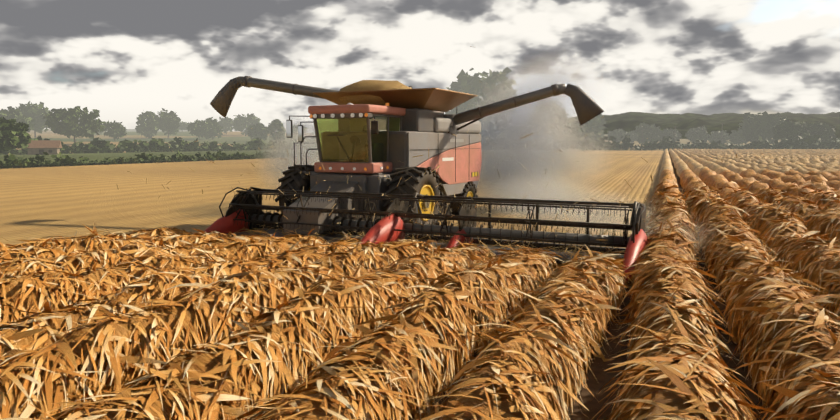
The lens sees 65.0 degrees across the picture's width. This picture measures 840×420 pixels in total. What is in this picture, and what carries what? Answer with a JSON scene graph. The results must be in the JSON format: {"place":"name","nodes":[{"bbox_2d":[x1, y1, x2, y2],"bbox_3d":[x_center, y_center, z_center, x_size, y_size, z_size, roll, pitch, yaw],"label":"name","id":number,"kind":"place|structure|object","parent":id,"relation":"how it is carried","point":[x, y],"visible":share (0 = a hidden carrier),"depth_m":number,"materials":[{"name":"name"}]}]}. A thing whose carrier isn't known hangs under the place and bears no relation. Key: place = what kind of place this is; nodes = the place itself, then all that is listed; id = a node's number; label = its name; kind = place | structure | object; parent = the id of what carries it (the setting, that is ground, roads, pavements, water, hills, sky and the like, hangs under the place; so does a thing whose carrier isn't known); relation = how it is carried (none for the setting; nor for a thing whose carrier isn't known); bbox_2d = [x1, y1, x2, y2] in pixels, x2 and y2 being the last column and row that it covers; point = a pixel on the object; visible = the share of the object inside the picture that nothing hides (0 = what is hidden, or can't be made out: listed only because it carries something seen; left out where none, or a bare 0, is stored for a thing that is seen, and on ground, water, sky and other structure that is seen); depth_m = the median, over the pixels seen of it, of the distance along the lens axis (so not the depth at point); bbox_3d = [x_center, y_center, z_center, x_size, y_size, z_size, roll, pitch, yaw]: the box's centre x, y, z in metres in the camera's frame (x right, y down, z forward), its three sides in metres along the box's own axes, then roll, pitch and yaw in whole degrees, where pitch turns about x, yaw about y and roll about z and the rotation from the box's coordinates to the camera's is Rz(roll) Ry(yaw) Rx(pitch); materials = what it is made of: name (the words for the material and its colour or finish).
{"place":"outdoors","nodes":[
{"label":"outdoors","id":0,"kind":"place"},
{"bbox_2d":[126,129,186,130],"bbox_3d":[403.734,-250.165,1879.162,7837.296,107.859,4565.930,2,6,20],"label":"hills","id":1,"kind":"structure","parent":0,"point":[135,130],"depth_m":2890.43,"materials":[{"name":"grey"}]},
{"bbox_2d":[0,149,317,165],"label":"hedge","id":2,"kind":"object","parent":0,"point":[95,156],"depth_m":153.13,"materials":[{"name":"green plant"}]},
{"bbox_2d":[27,140,61,154],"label":"farm hut","id":3,"kind":"object","parent":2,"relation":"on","point":[51,147],"visible":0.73,"depth_m":151.79,"materials":[{"name":"brown wood"}]},
{"bbox_2d":[0,150,696,267],"bbox_3d":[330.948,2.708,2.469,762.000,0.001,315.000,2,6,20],"label":"field stubble","id":4,"kind":"object","parent":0,"point":[64,201],"depth_m":38.65,"materials":[{"name":"beige plant"}]},
{"bbox_2d":[205,76,647,283],"bbox_3d":[-1.156,-2.129,22.517,18.277,5.720,12.800,3,6,26],"label":"combine harvester","id":5,"kind":"object","parent":4,"relation":"on","point":[357,142],"visible":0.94,"depth_m":20.64,"materials":[{"name":"metal"}]},
{"bbox_2d":[0,129,839,168],"bbox_3d":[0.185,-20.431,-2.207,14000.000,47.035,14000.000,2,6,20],"label":"ground","id":6,"kind":"structure","parent":0,"point":[229,137],"depth_m":448.49,"materials":[{"name":"green plant"}]},
{"bbox_2d":[0,101,485,168],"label":"trees","id":7,"kind":"object","parent":6,"relation":"on","point":[21,121],"visible":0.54,"depth_m":270.44,"materials":[{"name":"green plant"}]},
{"bbox_2d":[445,67,607,142],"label":"trees","id":8,"kind":"object","parent":6,"relation":"on","point":[467,83],"visible":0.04,"depth_m":463.10,"materials":[{"name":"green plant"}]},
{"bbox_2d":[482,111,839,150],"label":"trees","id":9,"kind":"object","parent":6,"relation":"on","point":[758,131],"visible":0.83,"depth_m":271.66,"materials":[{"name":"green plant"}]},
{"bbox_2d":[0,0,839,262],"label":"sky","id":10,"kind":"structure","parent":0,"point":[120,59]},
{"bbox_2d":[117,46,824,269],"bbox_3d":[5.727,-2.803,23.779,30.885,6.388,21.452,3,6,26],"label":"flying chaff","id":11,"kind":"object","parent":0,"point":[527,195],"visible":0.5,"depth_m":16.42,"materials":[{"name":"brown plant"}]},
{"bbox_2d":[426,264,632,419],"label":"furrow","id":12,"kind":"structure","parent":0,"point":[598,380],"depth_m":8.34,"materials":[{"name":"soil"}]},
{"bbox_2d":[498,112,839,140],"bbox_3d":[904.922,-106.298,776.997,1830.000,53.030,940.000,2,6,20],"label":"forest hill","id":13,"kind":"structure","parent":0,"point":[684,123],"depth_m":683.32,"materials":[{"name":"green plant"}]},
{"bbox_2d":[669,152,768,419],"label":"furrow","id":14,"kind":"structure","parent":0,"point":[730,363],"depth_m":9.30,"materials":[{"name":"soil"}]},
{"bbox_2d":[0,148,839,419],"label":"straw ridges","id":15,"kind":"object","parent":14,"relation":"on","point":[746,168],"visible":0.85,"depth_m":9.07,"materials":[{"name":"brown plant"}]},
{"bbox_2d":[0,178,839,419],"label":"crops","id":16,"kind":"object","parent":15,"relation":"on","point":[13,397],"visible":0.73,"depth_m":8.40,"materials":[{"name":"beige plant"}]}
]}

